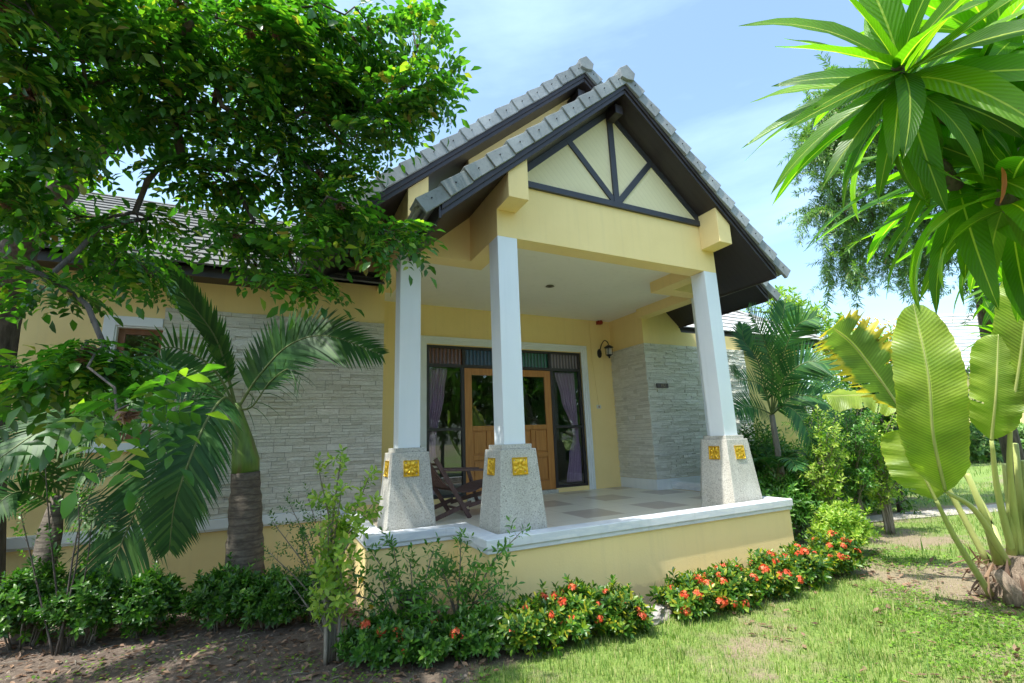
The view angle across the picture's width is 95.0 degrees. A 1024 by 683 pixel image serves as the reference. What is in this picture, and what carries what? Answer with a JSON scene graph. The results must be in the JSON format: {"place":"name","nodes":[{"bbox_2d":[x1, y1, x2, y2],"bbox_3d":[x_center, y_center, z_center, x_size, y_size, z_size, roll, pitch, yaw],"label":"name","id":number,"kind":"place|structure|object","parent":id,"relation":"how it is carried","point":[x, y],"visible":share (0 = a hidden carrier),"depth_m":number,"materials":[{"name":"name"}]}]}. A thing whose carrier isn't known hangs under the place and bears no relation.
{"place":"outdoors","nodes":[
{"label":"outdoors","id":0,"kind":"place"},
{"bbox_2d":[0,461,1023,682],"bbox_3d":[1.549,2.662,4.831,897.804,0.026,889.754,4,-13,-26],"label":"ground","id":1,"kind":"structure","parent":0,"point":[427,676],"depth_m":3.88,"materials":[{"name":"green plant"}]},
{"bbox_2d":[0,542,73,650],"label":"bush","id":2,"kind":"object","parent":1,"relation":"on","point":[16,599],"visible":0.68,"depth_m":4.20,"materials":[{"name":"green plant"}]},
{"bbox_2d":[0,399,119,644],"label":"palm tree","id":3,"kind":"object","parent":1,"relation":"on","point":[9,504],"visible":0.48,"depth_m":4.56,"materials":[{"name":"green plant"}]},
{"bbox_2d":[10,456,116,655],"bbox_3d":[-4.066,1.768,4.227,0.773,1.912,0.403,4,-13,-26],"label":"sapling","id":4,"kind":"object","parent":1,"relation":"on","point":[60,647],"visible":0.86,"depth_m":4.19,"materials":[{"name":"green plant"}]},
{"bbox_2d":[21,561,135,648],"bbox_3d":[-3.876,2.397,4.293,0.665,0.716,0.855,-11,-15,37],"label":"bush","id":5,"kind":"object","parent":1,"relation":"on","point":[91,599],"visible":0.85,"depth_m":4.15,"materials":[{"name":"green plant"}]},
{"bbox_2d":[96,561,191,638],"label":"bush","id":6,"kind":"object","parent":1,"relation":"on","point":[153,597],"visible":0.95,"depth_m":4.33,"materials":[{"name":"green plant"}]},
{"bbox_2d":[0,258,389,632],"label":"palm tree","id":7,"kind":"object","parent":1,"relation":"on","point":[175,502],"visible":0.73,"depth_m":5.00,"materials":[{"name":"green plant"}]},
{"bbox_2d":[172,551,265,631],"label":"bush","id":8,"kind":"object","parent":1,"relation":"on","point":[213,592],"visible":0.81,"depth_m":4.41,"materials":[{"name":"green plant"}]},
{"bbox_2d":[0,613,465,682],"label":"fallen twigs","id":9,"kind":"object","parent":1,"relation":"on","point":[211,656],"visible":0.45,"depth_m":3.76,"materials":[{"name":"brown wood"}]},
{"bbox_2d":[0,0,481,630],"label":"tree","id":10,"kind":"object","parent":1,"relation":"on","point":[168,56],"visible":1,"depth_m":3.81,"materials":[{"name":"green plant"}]},
{"bbox_2d":[223,563,311,632],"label":"bush","id":11,"kind":"object","parent":1,"relation":"on","point":[268,605],"visible":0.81,"depth_m":4.38,"materials":[{"name":"green plant"}]},
{"bbox_2d":[252,482,338,640],"bbox_3d":[-1.831,1.933,4.079,0.786,1.371,0.464,-5,-12,12],"label":"shrub","id":12,"kind":"object","parent":1,"relation":"on","point":[302,531],"visible":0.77,"depth_m":4.11,"materials":[{"name":"green plant"}]},
{"bbox_2d":[281,568,354,622],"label":"bush","id":13,"kind":"object","parent":1,"relation":"on","point":[301,602],"visible":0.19,"depth_m":4.54,"materials":[{"name":"green plant"}]},
{"bbox_2d":[304,443,383,664],"bbox_3d":[-1.394,1.675,3.734,0.664,1.690,0.534,-10,-14,34],"label":"sapling","id":14,"kind":"object","parent":1,"relation":"on","point":[334,568],"visible":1,"depth_m":3.73,"materials":[{"name":"green plant"}]},
{"bbox_2d":[331,606,418,672],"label":"bush","id":15,"kind":"object","parent":1,"relation":"on","point":[372,637],"visible":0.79,"depth_m":3.63,"materials":[{"name":"green plant"}]},
{"bbox_2d":[342,526,453,621],"bbox_3d":[-1.041,2.123,4.094,0.985,0.954,0.616,4,-13,-26],"label":"shrub","id":16,"kind":"object","parent":1,"relation":"on","point":[394,585],"visible":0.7,"depth_m":4.11,"materials":[{"name":"green plant"}]},
{"bbox_2d":[398,589,426,620],"bbox_3d":[-0.943,2.530,4.432,0.300,0.275,0.300,4,-13,-26],"label":"plant pot","id":17,"kind":"object","parent":1,"relation":"on","point":[407,599],"visible":0.12,"depth_m":4.35,"materials":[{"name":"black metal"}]},
{"bbox_2d":[1,56,824,618],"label":"house","id":18,"kind":"structure","parent":1,"relation":"on","point":[587,194],"depth_m":6.48,"materials":[{"name":"yellow paint"}]},
{"bbox_2d":[80,315,163,452],"bbox_3d":[-4.673,0.508,5.764,0.740,1.650,0.175,4,-13,-26],"label":"window","id":19,"kind":"structure","parent":18,"relation":"in","point":[115,332],"depth_m":5.83,"materials":[{"name":"white paint"}]},
{"bbox_2d":[429,367,446,494],"bbox_3d":[-1.344,1.597,8.524,0.374,2.260,0.067,4,-13,-26],"label":"curtain","id":20,"kind":"object","parent":18,"relation":"hanging from","point":[437,378],"visible":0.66,"depth_m":8.60,"materials":[{"name":"purple fabric"}]},
{"bbox_2d":[420,446,483,520],"bbox_3d":[-0.855,1.950,6.788,1.408,1.147,0.700,6,-14,-34],"label":"lounge chair","id":21,"kind":"object","parent":18,"relation":"on","point":[471,485],"visible":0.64,"depth_m":6.59,"materials":[{"name":"brown wood"}]},
{"bbox_2d":[464,368,494,495],"bbox_3d":[-0.448,1.669,8.858,0.935,2.332,0.045,4,-13,-26],"label":"door","id":22,"kind":"structure","parent":18,"relation":"in","point":[478,439],"depth_m":8.72,"materials":[{"name":"brown wood"}]},
{"bbox_2d":[522,370,555,489],"bbox_3d":[0.395,1.725,9.266,0.935,2.332,0.045,4,-13,-26],"label":"door","id":23,"kind":"structure","parent":18,"relation":"in","point":[540,437],"depth_m":9.29,"materials":[{"name":"brown wood"}]},
{"bbox_2d":[555,372,581,481],"bbox_3d":[1.171,1.753,9.749,0.523,2.240,0.068,4,-13,-26],"label":"curtain","id":24,"kind":"object","parent":18,"relation":"hanging from","point":[565,383],"visible":0.99,"depth_m":9.82,"materials":[{"name":"purple fabric"}]},
{"bbox_2d":[589,325,598,404],"bbox_3d":[1.770,0.443,10.176,0.100,1.845,0.010,4,-13,-26],"label":"conduit","id":25,"kind":"object","parent":18,"relation":"attached to","point":[592,362],"visible":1,"depth_m":10.16,"materials":[{"name":"yellow paint"}]},
{"bbox_2d":[597,340,612,357],"bbox_3d":[2.031,0.175,10.210,0.358,0.413,0.194,-12,-16,40],"label":"wall lantern","id":26,"kind":"object","parent":18,"relation":"attached to","point":[608,350],"depth_m":10.14,"materials":[{"name":"black metal"}]},
{"bbox_2d":[656,383,668,387],"bbox_3d":[3.026,0.888,9.441,0.300,0.090,0.025,4,-13,-26],"label":"house number","id":27,"kind":"object","parent":18,"relation":"attached to","point":[661,385],"visible":1,"depth_m":9.43,"materials":[{"name":"metal"}]},
{"bbox_2d":[389,603,475,667],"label":"bush","id":28,"kind":"object","parent":1,"relation":"on","point":[428,643],"visible":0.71,"depth_m":3.57,"materials":[{"name":"green plant"}]},
{"bbox_2d":[404,516,530,627],"bbox_3d":[-0.361,2.032,4.076,1.050,1.072,0.724,-1,-12,-4],"label":"shrub","id":29,"kind":"object","parent":1,"relation":"on","point":[460,589],"visible":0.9,"depth_m":4.00,"materials":[{"name":"green plant"}]},
{"bbox_2d":[446,603,509,661],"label":"bush","id":30,"kind":"object","parent":1,"relation":"on","point":[480,638],"visible":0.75,"depth_m":3.66,"materials":[{"name":"green plant"}]},
{"bbox_2d":[3,549,1017,682],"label":"soil clods","id":31,"kind":"object","parent":1,"relation":"on","point":[294,681],"visible":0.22,"depth_m":4.06,"materials":[{"name":"brown soil"}]},
{"bbox_2d":[0,546,1023,682],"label":"ground cover","id":32,"kind":"object","parent":1,"relation":"on","point":[1004,625],"visible":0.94,"depth_m":3.85,"materials":[{"name":"green plant"}]},
{"bbox_2d":[0,545,1023,682],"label":"leaf litter","id":33,"kind":"object","parent":1,"relation":"on","point":[183,663],"visible":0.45,"depth_m":3.88,"materials":[{"name":"brown plant"}]},
{"bbox_2d":[488,578,572,657],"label":"bush","id":34,"kind":"object","parent":1,"relation":"on","point":[524,627],"visible":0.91,"depth_m":3.72,"materials":[{"name":"green plant"}]},
{"bbox_2d":[540,573,613,647],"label":"bush","id":35,"kind":"object","parent":1,"relation":"on","point":[578,609],"visible":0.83,"depth_m":3.90,"materials":[{"name":"green plant"}]},
{"bbox_2d":[583,574,656,638],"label":"bush","id":36,"kind":"object","parent":1,"relation":"on","point":[628,610],"visible":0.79,"depth_m":3.98,"materials":[{"name":"green plant"}]},
{"bbox_2d":[640,605,672,625],"bbox_3d":[1.225,2.510,4.306,0.622,0.144,0.272,4,-13,-26],"label":"rock","id":37,"kind":"object","parent":1,"relation":"on","point":[658,614],"visible":0.3,"depth_m":4.29,"materials":[{"name":"white stone"}]},
{"bbox_2d":[646,566,737,622],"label":"bush","id":38,"kind":"object","parent":1,"relation":"on","point":[687,595],"visible":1,"depth_m":4.33,"materials":[{"name":"green plant"}]},
{"bbox_2d":[692,557,765,613],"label":"bush","id":39,"kind":"object","parent":1,"relation":"on","point":[739,583],"visible":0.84,"depth_m":4.52,"materials":[{"name":"green plant"}]},
{"bbox_2d":[741,547,806,599],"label":"bush","id":40,"kind":"object","parent":1,"relation":"on","point":[773,571],"visible":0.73,"depth_m":4.74,"materials":[{"name":"green plant"}]},
{"bbox_2d":[737,416,813,485],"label":"bush","id":41,"kind":"object","parent":1,"relation":"on","point":[765,439],"visible":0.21,"depth_m":8.19,"materials":[{"name":"green plant"}]},
{"bbox_2d":[749,445,823,487],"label":"palm tree","id":42,"kind":"object","parent":1,"relation":"on","point":[784,460],"visible":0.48,"depth_m":7.51,"materials":[{"name":"green plant"}]},
{"bbox_2d":[756,466,824,541],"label":"bush","id":43,"kind":"object","parent":1,"relation":"on","point":[800,514],"visible":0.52,"depth_m":6.92,"materials":[{"name":"green plant"}]},
{"bbox_2d":[730,298,854,532],"bbox_3d":[5.044,1.113,7.804,3.474,4.008,1.221,4,-13,-26],"label":"palm tree","id":44,"kind":"object","parent":1,"relation":"on","point":[811,368],"visible":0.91,"depth_m":7.77,"materials":[{"name":"green plant"}]},
{"bbox_2d":[776,540,836,591],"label":"bush","id":45,"kind":"object","parent":1,"relation":"on","point":[811,562],"visible":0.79,"depth_m":5.03,"materials":[{"name":"green plant"}]},
{"bbox_2d":[795,456,819,531],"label":"slender shrub","id":46,"kind":"object","parent":1,"relation":"on","point":[809,526],"visible":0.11,"depth_m":7.76,"materials":[{"name":"green plant"}]},
{"bbox_2d":[740,285,889,394],"bbox_3d":[9.345,1.217,14.410,4.081,6.224,2.338,-6,-13,18],"label":"tree","id":47,"kind":"object","parent":1,"relation":"on","point":[790,298],"visible":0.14,"depth_m":14.62,"materials":[{"name":"green plant"}]},
{"bbox_2d":[798,404,856,513],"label":"slender shrub","id":48,"kind":"object","parent":1,"relation":"on","point":[824,476],"visible":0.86,"depth_m":6.97,"materials":[{"name":"green plant"}]},
{"bbox_2d":[802,525,877,575],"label":"bush","id":49,"kind":"object","parent":1,"relation":"on","point":[846,555],"visible":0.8,"depth_m":5.39,"materials":[{"name":"green plant"}]},
{"bbox_2d":[790,414,893,507],"bbox_3d":[6.315,2.300,9.042,1.877,2.130,1.738,-2,-12,-1],"label":"bush","id":50,"kind":"object","parent":1,"relation":"on","point":[843,487],"visible":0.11,"depth_m":8.82,"materials":[{"name":"green plant"}]},
{"bbox_2d":[805,490,883,548],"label":"bush","id":51,"kind":"object","parent":1,"relation":"on","point":[856,526],"visible":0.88,"depth_m":6.16,"materials":[{"name":"green plant"}]},
{"bbox_2d":[780,375,918,497],"bbox_3d":[7.558,2.102,10.493,2.810,3.003,1.895,-4,-12,8],"label":"shrub","id":52,"kind":"object","parent":1,"relation":"on","point":[823,415],"visible":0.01,"depth_m":10.45,"materials":[{"name":"green plant"}]},
{"bbox_2d":[804,317,903,496],"bbox_3d":[8.935,1.644,11.884,3.671,4.373,2.564,4,-13,-26],"label":"tree","id":53,"kind":"object","parent":1,"relation":"on","point":[890,336],"visible":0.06,"depth_m":11.59,"materials":[{"name":"green plant"}]},
{"bbox_2d":[831,383,883,535],"bbox_3d":[5.527,1.819,7.441,0.913,2.444,0.862,4,-13,-26],"label":"slender shrub","id":54,"kind":"object","parent":1,"relation":"on","point":[856,468],"visible":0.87,"depth_m":7.39,"materials":[{"name":"green plant"}]},
{"bbox_2d":[853,410,904,534],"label":"slender shrub","id":55,"kind":"object","parent":1,"relation":"on","point":[883,490],"visible":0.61,"depth_m":7.47,"materials":[{"name":"green plant"}]},
{"bbox_2d":[740,0,1023,322],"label":"frangipani tree","id":56,"kind":"object","parent":1,"relation":"on","point":[944,126],"visible":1,"depth_m":1.38,"materials":[{"name":"green plant"}]},
{"bbox_2d":[832,376,932,513],"bbox_3d":[7.186,1.959,9.590,2.400,3.363,1.880,4,-13,-26],"label":"shrub","id":57,"kind":"object","parent":1,"relation":"on","point":[900,506],"visible":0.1,"depth_m":9.34,"materials":[{"name":"green plant"}]},
{"bbox_2d":[774,51,1023,481],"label":"tree","id":58,"kind":"object","parent":1,"relation":"on","point":[856,276],"visible":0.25,"depth_m":9.51,"materials":[{"name":"green plant"}]},
{"bbox_2d":[812,281,1023,609],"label":"banana plant","id":59,"kind":"object","parent":1,"relation":"on","point":[920,386],"visible":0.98,"depth_m":4.25,"materials":[{"name":"green plant"}]},
{"bbox_2d":[960,261,1001,351],"bbox_3d":[7.563,0.728,7.107,1.284,4.452,6.665,-13,-16,41],"label":"frangipani tree","id":60,"kind":"object","parent":1,"relation":"on","point":[987,306],"visible":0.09,"depth_m":5.28,"materials":[{"name":"green plant"}]},
{"bbox_2d":[969,423,1022,462],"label":"hedge","id":61,"kind":"object","parent":1,"relation":"on","point":[979,447],"visible":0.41,"depth_m":20.13,"materials":[{"name":"green plant"}]},
{"bbox_2d":[1017,422,1023,450],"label":"hedge","id":62,"kind":"object","parent":1,"relation":"on","point":[1020,428],"visible":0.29,"depth_m":20.67,"materials":[{"name":"green plant"}]},
{"bbox_2d":[0,0,1023,417],"label":"sky","id":63,"kind":"structure","parent":0,"point":[703,70],"materials":[{"name":"blue"}]},
{"bbox_2d":[232,460,1023,682],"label":"grass","id":64,"kind":"structure","parent":0,"point":[833,618],"depth_m":3.76,"materials":[{"name":"green plant"}]},
{"bbox_2d":[797,484,851,528],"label":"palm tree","id":65,"kind":"object","parent":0,"point":[842,498],"visible":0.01,"depth_m":7.62,"materials":[{"name":"green plant"}]},
{"bbox_2d":[790,416,896,503],"bbox_3d":[7.766,2.646,10.554,2.539,1.949,2.539,-12,-16,39],"label":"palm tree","id":66,"kind":"object","parent":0,"point":[859,429],"visible":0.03,"depth_m":10.32,"materials":[{"name":"green plant"}]},
{"bbox_2d":[811,503,1005,522],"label":"path","id":67,"kind":"structure","parent":0,"point":[898,516],"depth_m":8.97,"materials":[{"name":"white concrete"}]},
{"bbox_2d":[886,364,983,434],"bbox_3d":[18.355,2.529,19.964,5.180,5.303,3.820,0,-12,-9],"label":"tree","id":68,"kind":"object","parent":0,"point":[973,428],"depth_m":19.66,"materials":[{"name":"green plant"}]},
{"bbox_2d":[851,313,1023,426],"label":"house","id":69,"kind":"structure","parent":0,"point":[962,341],"depth_m":32.08,"materials":[{"name":"paint"}]}
]}

